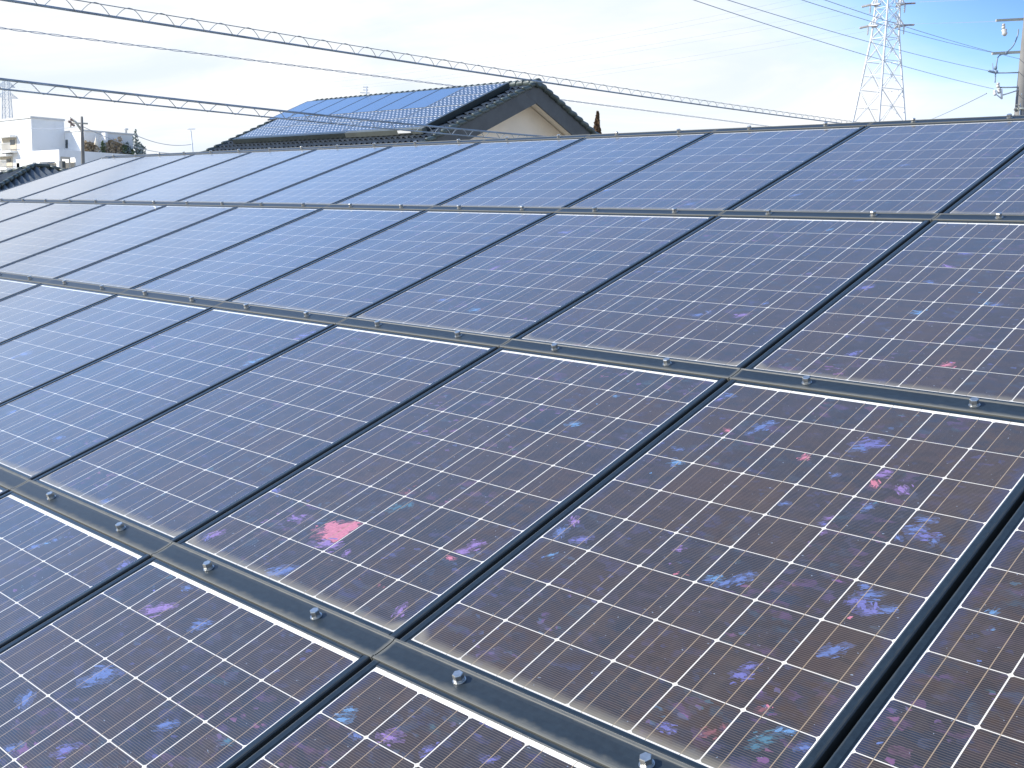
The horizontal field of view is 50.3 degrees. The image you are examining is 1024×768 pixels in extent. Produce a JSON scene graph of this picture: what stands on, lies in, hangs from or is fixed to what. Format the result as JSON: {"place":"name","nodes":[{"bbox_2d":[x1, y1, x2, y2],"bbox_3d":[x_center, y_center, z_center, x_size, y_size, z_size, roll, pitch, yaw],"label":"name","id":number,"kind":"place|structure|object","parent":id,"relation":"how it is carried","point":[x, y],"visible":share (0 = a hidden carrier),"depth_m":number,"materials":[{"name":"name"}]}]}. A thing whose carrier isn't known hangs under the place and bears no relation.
{"place":"outdoors","nodes":[
{"label":"outdoors","id":0,"kind":"place"},
{"bbox_2d":[0,163,65,190],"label":"house","id":1,"kind":"structure","parent":0,"point":[13,177],"depth_m":35.39,"materials":[{"name":"tile"}]},
{"bbox_2d":[0,116,132,171],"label":"apartment building","id":2,"kind":"structure","parent":0,"point":[23,142],"depth_m":151.88,"materials":[{"name":"white paint"}]},
{"bbox_2d":[0,27,766,125],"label":"overhead wire","id":3,"kind":"object","parent":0,"point":[320,68],"visible":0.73,"depth_m":36.84,"materials":[{"name":"metal"}]},
{"bbox_2d":[0,0,1023,153],"label":"sky","id":4,"kind":"structure","parent":0,"point":[814,78],"materials":[{"name":"blue"}]},
{"label":"ground","id":5,"kind":"structure","parent":0,"visible":0},
{"bbox_2d":[0,81,17,118],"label":"transmission tower","id":6,"kind":"structure","parent":5,"relation":"on","point":[2,86],"depth_m":348.82,"materials":[{"name":"metal"}]},
{"bbox_2d":[6,0,788,91],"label":"power line","id":7,"kind":"object","parent":6,"relation":"attached to","point":[448,63],"visible":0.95,"depth_m":200.77,"materials":[{"name":"metal"}]},
{"bbox_2d":[26,6,856,95],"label":"power line","id":8,"kind":"object","parent":6,"relation":"attached to","point":[525,64],"visible":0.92,"depth_m":186.96,"materials":[{"name":"metal"}]},
{"bbox_2d":[68,116,87,163],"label":"utility pole","id":9,"kind":"object","parent":5,"relation":"on","point":[74,122],"visible":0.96,"depth_m":60.07,"materials":[{"name":"concrete"}]},
{"bbox_2d":[200,78,598,151],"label":"neighbour house","id":10,"kind":"structure","parent":5,"relation":"on","point":[528,107],"depth_m":26.65,"materials":[{"name":"tile"}]},
{"bbox_2d":[237,126,288,137],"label":"roof module","id":11,"kind":"object","parent":10,"relation":"on","point":[268,131],"visible":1,"depth_m":30.01,"materials":[{"name":"grey glass"}]},
{"bbox_2d":[259,117,307,127],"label":"roof module","id":12,"kind":"object","parent":10,"relation":"on","point":[279,122],"visible":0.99,"depth_m":30.46,"materials":[{"name":"grey glass"}]},
{"bbox_2d":[267,100,324,120],"bbox_3d":[-6.248,-7.976,31.718,0.974,0.036,1.542,10,36,43],"label":"roof module","id":13,"kind":"object","parent":10,"relation":"on","point":[303,106],"visible":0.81,"depth_m":31.75,"materials":[{"name":"blue glass"}]},
{"bbox_2d":[270,124,322,135],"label":"roof module","id":14,"kind":"object","parent":10,"relation":"on","point":[298,129],"visible":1,"depth_m":28.93,"materials":[{"name":"grey glass"}]},
{"bbox_2d":[288,98,345,117],"bbox_3d":[-5.540,-7.856,31.048,0.974,0.036,1.542,10,36,43],"label":"roof module","id":15,"kind":"object","parent":10,"relation":"on","point":[321,106],"visible":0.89,"depth_m":31.07,"materials":[{"name":"blue glass"}]},
{"bbox_2d":[291,114,343,125],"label":"roof module","id":16,"kind":"object","parent":10,"relation":"on","point":[320,118],"visible":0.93,"depth_m":29.37,"materials":[{"name":"grey ceramic"}]},
{"bbox_2d":[304,121,361,133],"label":"roof module","id":17,"kind":"object","parent":10,"relation":"on","point":[323,128],"visible":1,"depth_m":27.85,"materials":[{"name":"grey ceramic"}]},
{"bbox_2d":[307,96,367,116],"bbox_3d":[-4.833,-7.736,30.377,0.974,0.036,1.542,10,36,43],"label":"roof module","id":18,"kind":"object","parent":10,"relation":"on","point":[335,107],"visible":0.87,"depth_m":30.40,"materials":[{"name":"blue glass"}]},
{"bbox_2d":[325,111,381,123],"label":"roof module","id":19,"kind":"object","parent":10,"relation":"on","point":[365,115],"visible":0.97,"depth_m":28.27,"materials":[{"name":"grey ceramic"}]},
{"bbox_2d":[329,94,389,114],"bbox_3d":[-4.125,-7.617,29.707,0.974,0.036,1.542,10,36,43],"label":"roof module","id":20,"kind":"object","parent":10,"relation":"on","point":[359,104],"visible":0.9,"depth_m":29.70,"materials":[{"name":"blue glass"}]},
{"bbox_2d":[232,83,509,143],"bbox_3d":[-3.916,-7.032,28.484,7.940,1.437,2.868,10,11,43],"label":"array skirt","id":21,"kind":"object","parent":10,"relation":"attached to","point":[441,119],"visible":0.89,"depth_m":26.39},
{"bbox_2d":[341,118,402,131],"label":"roof module","id":22,"kind":"object","parent":10,"relation":"on","point":[368,123],"visible":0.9,"depth_m":26.77,"materials":[{"name":"grey ceramic"}]},
{"bbox_2d":[352,91,414,112],"bbox_3d":[-3.417,-7.497,29.037,0.974,0.036,1.542,10,36,43],"label":"roof module","id":23,"kind":"object","parent":10,"relation":"on","point":[382,102],"visible":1,"depth_m":29.03,"materials":[{"name":"blue glass"}]},
{"bbox_2d":[368,108,422,119],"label":"roof module","id":24,"kind":"object","parent":10,"relation":"on","point":[394,114],"visible":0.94,"depth_m":27.19,"materials":[{"name":"grey ceramic"}]},
{"bbox_2d":[376,89,439,110],"bbox_3d":[-2.710,-7.377,28.367,0.974,0.036,1.542,10,36,43],"label":"roof module","id":25,"kind":"object","parent":10,"relation":"on","point":[406,100],"visible":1,"depth_m":28.36,"materials":[{"name":"blue glass"}]},
{"bbox_2d":[385,116,440,127],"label":"roof module","id":26,"kind":"object","parent":10,"relation":"on","point":[421,120],"visible":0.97,"depth_m":25.75,"materials":[{"name":"grey ceramic"}]},
{"bbox_2d":[399,87,464,109],"bbox_3d":[-2.002,-7.257,27.696,0.974,0.036,1.542,10,36,43],"label":"roof module","id":27,"kind":"object","parent":10,"relation":"on","point":[430,99],"visible":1,"depth_m":27.68,"materials":[{"name":"blue glass"}]},
{"bbox_2d":[405,105,461,117],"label":"roof module","id":28,"kind":"object","parent":10,"relation":"on","point":[434,111],"visible":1,"depth_m":26.19,"materials":[{"name":"grey glass"}]},
{"bbox_2d":[425,93,485,107],"bbox_3d":[-1.356,-6.914,26.622,1.492,0.035,0.767,10,36,43],"label":"roof module","id":29,"kind":"object","parent":10,"relation":"on","point":[455,100],"visible":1,"depth_m":26.64,"materials":[{"name":"grey glass"}]},
{"bbox_2d":[447,83,504,96],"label":"roof module","id":30,"kind":"object","parent":10,"relation":"on","point":[478,89],"visible":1,"depth_m":27.10,"materials":[{"name":"grey glass"}]},
{"bbox_2d":[593,111,602,133],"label":"conifer","id":31,"kind":"object","parent":5,"relation":"on","point":[596,127],"visible":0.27,"depth_m":41.88,"materials":[{"name":"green plant"}]},
{"bbox_2d":[852,0,914,122],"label":"transmission tower","id":32,"kind":"structure","parent":5,"relation":"on","point":[876,4],"depth_m":148.12,"materials":[{"name":"metal"}]},
{"bbox_2d":[16,0,815,92],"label":"power line","id":33,"kind":"object","parent":32,"relation":"attached to","point":[506,58],"visible":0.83,"depth_m":194.12,"materials":[{"name":"metal"}]},
{"bbox_2d":[21,5,890,97],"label":"power line","id":34,"kind":"object","parent":32,"relation":"attached to","point":[495,72],"visible":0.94,"depth_m":195.52,"materials":[{"name":"metal"}]},
{"bbox_2d":[988,18,1023,114],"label":"utility pole","id":35,"kind":"object","parent":5,"relation":"on","point":[1018,109],"visible":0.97,"depth_m":30.97,"materials":[{"name":"concrete"}]},
{"bbox_2d":[0,78,540,138],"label":"overhead cable","id":36,"kind":"object","parent":35,"relation":"attached to","point":[150,96],"visible":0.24,"depth_m":15.89,"materials":[{"name":"metal"}]},
{"bbox_2d":[0,0,854,122],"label":"overhead cable","id":37,"kind":"object","parent":35,"relation":"attached to","point":[164,24],"visible":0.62,"depth_m":17.78,"materials":[{"name":"metal"}]},
{"bbox_2d":[694,0,992,88],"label":"overhead wire","id":38,"kind":"object","parent":35,"relation":"attached to","point":[829,44],"visible":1,"depth_m":21.22,"materials":[{"name":"metal"}]},
{"bbox_2d":[728,0,987,70],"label":"overhead wire","id":39,"kind":"object","parent":35,"relation":"attached to","point":[843,34],"visible":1,"depth_m":21.95,"materials":[{"name":"metal"}]},
{"bbox_2d":[802,0,992,52],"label":"overhead wire","id":40,"kind":"object","parent":35,"relation":"attached to","point":[891,27],"visible":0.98,"depth_m":22.81,"materials":[{"name":"metal"}]},
{"bbox_2d":[825,0,1018,58],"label":"overhead wire","id":41,"kind":"object","parent":35,"relation":"attached to","point":[914,29],"visible":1,"depth_m":23.52,"materials":[{"name":"metal"}]},
{"bbox_3d":[-0.113,2.054,8.411,12.700,7.499,11.688,10,11,43],"label":"house","id":42,"kind":"object","parent":5,"relation":"on","visible":0},
{"bbox_2d":[0,486,9,495],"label":"solar panel","id":43,"kind":"object","parent":42,"relation":"on","point":[3,490],"visible":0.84,"depth_m":3.82,"materials":[{"name":"glass"}]},
{"bbox_2d":[0,466,29,490],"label":"clamp rail","id":44,"kind":"object","parent":43,"relation":"attached to","point":[9,479],"visible":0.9,"depth_m":3.90,"materials":[{"name":"metal"}]},
{"bbox_2d":[0,278,40,299],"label":"solar panel","id":45,"kind":"object","parent":42,"relation":"on","point":[9,287],"visible":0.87,"depth_m":6.86,"materials":[{"name":"glass"}]},
{"bbox_2d":[0,272,50,283],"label":"clamp rail","id":46,"kind":"object","parent":45,"relation":"attached to","point":[26,278],"visible":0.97,"depth_m":7.04,"materials":[{"name":"metal"}]},
{"bbox_2d":[0,202,51,220],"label":"solar panel","id":47,"kind":"object","parent":42,"relation":"on","point":[8,210],"visible":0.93,"depth_m":9.89,"materials":[{"name":"glass"}]},
{"bbox_2d":[9,198,59,202],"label":"clamp rail","id":48,"kind":"object","parent":47,"relation":"attached to","point":[35,200],"visible":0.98,"depth_m":10.12,"materials":[{"name":"metal"}]},
{"bbox_2d":[0,203,104,241],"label":"solar panel","id":49,"kind":"object","parent":42,"relation":"on","point":[23,223],"visible":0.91,"depth_m":9.15,"materials":[{"name":"glass"}]},
{"bbox_2d":[54,199,111,203],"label":"clamp rail","id":50,"kind":"object","parent":49,"relation":"attached to","point":[85,201],"visible":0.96,"depth_m":9.41,"materials":[{"name":"metal"}]},
{"bbox_2d":[0,283,116,343],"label":"solar panel","id":51,"kind":"object","parent":42,"relation":"on","point":[31,309],"visible":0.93,"depth_m":6.20,"materials":[{"name":"glass"}]},
{"bbox_2d":[43,279,127,294],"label":"clamp rail","id":52,"kind":"object","parent":51,"relation":"attached to","point":[88,286],"visible":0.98,"depth_m":6.44,"materials":[{"name":"metal"}]},
{"bbox_2d":[0,156,143,198],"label":"solar panel","id":53,"kind":"object","parent":42,"relation":"on","point":[54,179],"visible":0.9,"depth_m":11.29,"materials":[{"name":"glass"}]},
{"bbox_2d":[102,154,149,157],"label":"clamp rail","id":54,"kind":"object","parent":53,"relation":"attached to","point":[134,155],"visible":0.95,"depth_m":11.73,"materials":[{"name":"metal"}]},
{"bbox_2d":[0,491,150,648],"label":"solar panel","id":55,"kind":"object","parent":42,"relation":"attached to","point":[53,563],"visible":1,"depth_m":3.21,"materials":[{"name":"glass"}]},
{"bbox_2d":[10,480,172,557],"bbox_3d":[-1.369,0.423,3.498,0.996,0.052,0.075,10,32,43],"label":"clamp rail","id":56,"kind":"object","parent":55,"relation":"attached to","point":[127,533],"visible":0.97,"depth_m":3.44,"materials":[{"name":"metal"}]},
{"bbox_2d":[0,204,165,266],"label":"solar panel","id":57,"kind":"object","parent":42,"relation":"on","point":[39,240],"visible":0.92,"depth_m":8.35,"materials":[{"name":"glass"}]},
{"bbox_2d":[106,200,172,204],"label":"clamp rail","id":58,"kind":"object","parent":57,"relation":"attached to","point":[153,202],"visible":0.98,"depth_m":8.72,"materials":[{"name":"metal"}]},
{"bbox_2d":[0,294,211,404],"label":"solar panel","id":59,"kind":"object","parent":42,"relation":"on","point":[47,353],"visible":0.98,"depth_m":5.41,"materials":[{"name":"glass"}]},
{"bbox_2d":[118,289,223,307],"bbox_3d":[-1.823,-0.453,5.791,0.996,0.052,0.075,10,32,43],"label":"clamp rail","id":60,"kind":"object","parent":59,"relation":"attached to","point":[192,300],"visible":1,"depth_m":5.76,"materials":[{"name":"metal"}]},
{"bbox_2d":[19,154,193,199],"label":"solar panel","id":61,"kind":"object","parent":42,"relation":"on","point":[100,178],"visible":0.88,"depth_m":10.58,"materials":[{"name":"glass"}]},
{"bbox_2d":[147,151,198,155],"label":"clamp rail","id":62,"kind":"object","parent":61,"relation":"attached to","point":[182,153],"visible":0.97,"depth_m":11.04,"materials":[{"name":"metal"}]},
{"bbox_2d":[0,205,236,278],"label":"solar panel","id":63,"kind":"object","parent":42,"relation":"on","point":[80,253],"visible":0.89,"depth_m":7.58,"materials":[{"name":"glass"}]},
{"bbox_2d":[167,201,244,206],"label":"clamp rail","id":64,"kind":"object","parent":63,"relation":"attached to","point":[221,203],"visible":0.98,"depth_m":8.05,"materials":[{"name":"metal"}]},
{"bbox_2d":[64,152,248,200],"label":"solar panel","id":65,"kind":"object","parent":42,"relation":"on","point":[140,182],"visible":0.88,"depth_m":9.90,"materials":[{"name":"glass"}]},
{"bbox_2d":[196,149,256,153],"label":"clamp rail","id":66,"kind":"object","parent":65,"relation":"attached to","point":[227,151],"visible":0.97,"depth_m":10.35,"materials":[{"name":"metal"}]},
{"bbox_2d":[0,307,333,479],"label":"solar panel","id":67,"kind":"object","parent":42,"relation":"on","point":[51,425],"visible":1,"depth_m":4.60,"materials":[{"name":"glass"}]},
{"bbox_2d":[213,301,346,324],"bbox_3d":[-1.103,-0.331,5.109,0.996,0.052,0.075,10,32,43],"label":"clamp rail","id":68,"kind":"object","parent":67,"relation":"attached to","point":[293,314],"visible":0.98,"depth_m":5.07,"materials":[{"name":"metal"}]},
{"bbox_2d":[0,557,370,767],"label":"solar panel","id":69,"kind":"object","parent":42,"relation":"attached to","point":[153,662],"visible":1,"depth_m":2.55,"materials":[{"name":"glass"}]},
{"bbox_2d":[152,542,395,661],"bbox_3d":[-0.649,0.545,2.815,0.996,0.052,0.075,10,32,43],"label":"clamp rail","id":70,"kind":"object","parent":69,"relation":"attached to","point":[356,636],"visible":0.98,"depth_m":2.75,"materials":[{"name":"metal"}]},
{"bbox_2d":[55,206,321,288],"bbox_3d":[-2.047,-0.877,6.944,0.985,0.047,1.419,10,32,43],"label":"solar panel","id":71,"kind":"object","parent":42,"relation":"on","point":[136,266],"visible":0.88,"depth_m":6.89,"materials":[{"name":"glass"}]},
{"bbox_2d":[240,202,330,207],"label":"clamp rail","id":72,"kind":"object","parent":71,"relation":"attached to","point":[289,205],"visible":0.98,"depth_m":7.37,"materials":[{"name":"metal"}]},
{"bbox_2d":[116,149,314,201],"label":"solar panel","id":73,"kind":"object","parent":42,"relation":"on","point":[191,184],"visible":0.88,"depth_m":9.21,"materials":[{"name":"glass"}]},
{"bbox_2d":[251,146,321,151],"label":"clamp rail","id":74,"kind":"object","parent":73,"relation":"attached to","point":[285,149],"visible":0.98,"depth_m":9.67,"materials":[{"name":"metal"}]},
{"bbox_2d":[33,324,497,542],"bbox_3d":[-0.872,0.121,3.968,0.985,0.048,1.419,10,32,43],"label":"solar panel","id":75,"kind":"object","parent":42,"relation":"on","point":[176,474],"visible":0.96,"depth_m":3.87,"materials":[{"name":"glass"}]},
{"bbox_2d":[336,317,511,348],"bbox_3d":[-0.382,-0.209,4.426,0.996,0.052,0.075,10,32,43],"label":"clamp rail","id":76,"kind":"object","parent":75,"relation":"attached to","point":[464,337],"visible":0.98,"depth_m":4.38,"materials":[{"name":"metal"}]},
{"bbox_2d":[132,208,424,300],"bbox_3d":[-1.327,-0.755,6.262,0.985,0.047,1.419,10,32,43],"label":"solar panel","id":77,"kind":"object","parent":42,"relation":"on","point":[234,271],"visible":0.88,"depth_m":6.21,"materials":[{"name":"glass"}]},
{"bbox_2d":[323,203,433,210],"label":"clamp rail","id":78,"kind":"object","parent":77,"relation":"attached to","point":[381,207],"visible":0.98,"depth_m":6.68,"materials":[{"name":"metal"}]},
{"bbox_2d":[176,146,390,202],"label":"solar panel","id":79,"kind":"object","parent":42,"relation":"on","point":[274,178],"visible":0.88,"depth_m":8.52,"materials":[{"name":"glass"}]},
{"bbox_2d":[317,143,396,148],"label":"clamp rail","id":80,"kind":"object","parent":79,"relation":"attached to","point":[357,146],"visible":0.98,"depth_m":8.99,"materials":[{"name":"metal"}]},
{"bbox_2d":[248,142,478,203],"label":"solar panel","id":81,"kind":"object","parent":42,"relation":"on","point":[343,182],"visible":0.88,"depth_m":7.83,"materials":[{"name":"glass"}]},
{"bbox_2d":[392,139,485,145],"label":"clamp rail","id":82,"kind":"object","parent":81,"relation":"attached to","point":[440,142],"visible":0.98,"depth_m":8.30,"materials":[{"name":"metal"}]},
{"bbox_2d":[228,210,552,316],"bbox_3d":[-0.606,-0.633,5.579,0.985,0.047,1.419,10,32,43],"label":"solar panel","id":83,"kind":"object","parent":42,"relation":"on","point":[362,275],"visible":0.88,"depth_m":5.51,"materials":[{"name":"glass"}]},
{"bbox_2d":[426,205,561,213],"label":"clamp rail","id":84,"kind":"object","parent":83,"relation":"attached to","point":[522,208],"visible":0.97,"depth_m":6.00,"materials":[{"name":"metal"}]},
{"bbox_2d":[237,659,605,767],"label":"solar panel","id":85,"kind":"object","parent":42,"relation":"attached to","point":[374,713],"visible":1,"depth_m":2.20,"materials":[{"name":"glass"}]},
{"bbox_2d":[372,639,692,767],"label":"clamp rail","id":86,"kind":"object","parent":85,"relation":"attached to","point":[585,739],"visible":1,"depth_m":2.17,"materials":[{"name":"metal"}]},
{"bbox_2d":[177,347,726,639],"bbox_3d":[-0.152,0.243,3.285,0.985,0.048,1.419,10,32,43],"label":"solar panel","id":87,"kind":"object","parent":42,"relation":"on","point":[401,522],"visible":1,"depth_m":3.17,"materials":[{"name":"glass"}]},
{"bbox_2d":[499,338,740,381],"bbox_3d":[0.338,-0.087,3.744,0.996,0.052,0.075,10,32,43],"label":"clamp rail","id":88,"kind":"object","parent":87,"relation":"attached to","point":[690,367],"visible":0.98,"depth_m":3.69,"materials":[{"name":"metal"}]},
{"bbox_2d":[334,138,583,205],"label":"solar panel","id":89,"kind":"object","parent":42,"relation":"on","point":[445,179],"visible":0.88,"depth_m":7.14,"materials":[{"name":"glass"}]},
{"bbox_2d":[481,134,590,141],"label":"clamp rail","id":90,"kind":"object","parent":89,"relation":"attached to","point":[558,136],"visible":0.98,"depth_m":7.62,"materials":[{"name":"metal"}]},
{"bbox_2d":[352,213,715,338],"bbox_3d":[0.114,-0.510,4.897,0.985,0.047,1.419,10,32,43],"label":"solar panel","id":91,"kind":"object","parent":42,"relation":"on","point":[519,283],"visible":0.99,"depth_m":4.82,"materials":[{"name":"glass"}]},
{"bbox_2d":[554,206,724,216],"bbox_3d":[0.604,-0.840,5.355,0.996,0.052,0.075,10,32,43],"label":"clamp rail","id":92,"kind":"object","parent":91,"relation":"attached to","point":[672,211],"visible":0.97,"depth_m":5.31,"materials":[{"name":"metal"}]},
{"bbox_2d":[437,133,709,207],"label":"solar panel","id":93,"kind":"object","parent":42,"relation":"on","point":[566,176],"visible":0.95,"depth_m":6.46,"materials":[{"name":"glass"}]},
{"bbox_2d":[585,129,716,137],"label":"clamp rail","id":94,"kind":"object","parent":93,"relation":"attached to","point":[677,131],"visible":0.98,"depth_m":6.94,"materials":[{"name":"metal"}]},
{"bbox_2d":[400,379,1023,767],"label":"solar panel","id":95,"kind":"object","parent":42,"relation":"on","point":[732,573],"visible":1,"depth_m":2.46,"materials":[{"name":"glass"}]},
{"bbox_2d":[729,368,1023,419],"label":"clamp rail","id":96,"kind":"object","parent":95,"relation":"attached to","point":[975,405],"visible":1,"depth_m":3.06,"materials":[{"name":"metal"}]},
{"bbox_2d":[565,126,864,209],"bbox_3d":[1.101,-1.142,5.825,0.985,0.047,1.419,10,32,43],"label":"solar panel","id":97,"kind":"object","parent":42,"relation":"on","point":[720,171],"visible":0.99,"depth_m":5.76,"materials":[{"name":"glass"}]},
{"bbox_2d":[711,122,871,132],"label":"clamp rail","id":98,"kind":"object","parent":97,"relation":"attached to","point":[823,125],"visible":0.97,"depth_m":6.25,"materials":[{"name":"metal"}]},
{"bbox_2d":[515,216,929,367],"bbox_3d":[0.835,-0.388,4.214,0.985,0.047,1.419,10,32,43],"label":"solar panel","id":99,"kind":"object","parent":42,"relation":"on","point":[738,292],"visible":1,"depth_m":4.12,"materials":[{"name":"glass"}]},
{"bbox_2d":[717,209,938,222],"bbox_3d":[1.325,-0.718,4.672,0.996,0.052,0.075,10,32,43],"label":"clamp rail","id":100,"kind":"object","parent":99,"relation":"attached to","point":[873,214],"visible":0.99,"depth_m":4.63,"materials":[{"name":"metal"}]},
{"bbox_2d":[729,120,1023,213],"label":"solar panel","id":101,"kind":"object","parent":42,"relation":"on","point":[939,168],"visible":1,"depth_m":5.06,"materials":[{"name":"glass"}]},
{"bbox_2d":[867,113,1023,125],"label":"clamp rail","id":102,"kind":"object","parent":101,"relation":"attached to","point":[1010,116],"visible":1,"depth_m":5.64,"materials":[{"name":"metal"}]},
{"bbox_2d":[745,220,1023,404],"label":"solar panel","id":103,"kind":"object","parent":42,"relation":"on","point":[935,306],"visible":1,"depth_m":3.48,"materials":[{"name":"glass"}]},
{"bbox_2d":[932,212,1023,221],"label":"clamp rail","id":104,"kind":"object","parent":103,"relation":"attached to","point":[998,217],"visible":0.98,"depth_m":4.20,"materials":[{"name":"metal"}]},
{"bbox_2d":[823,501,1023,767],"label":"solar panel","id":105,"kind":"object","parent":42,"relation":"on","point":[950,694],"visible":1,"depth_m":1.98,"materials":[{"name":"glass"}]},
{"bbox_2d":[944,150,1023,214],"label":"solar panel","id":106,"kind":"object","parent":42,"relation":"on","point":[1001,189],"visible":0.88,"depth_m":4.43,"materials":[{"name":"glass"}]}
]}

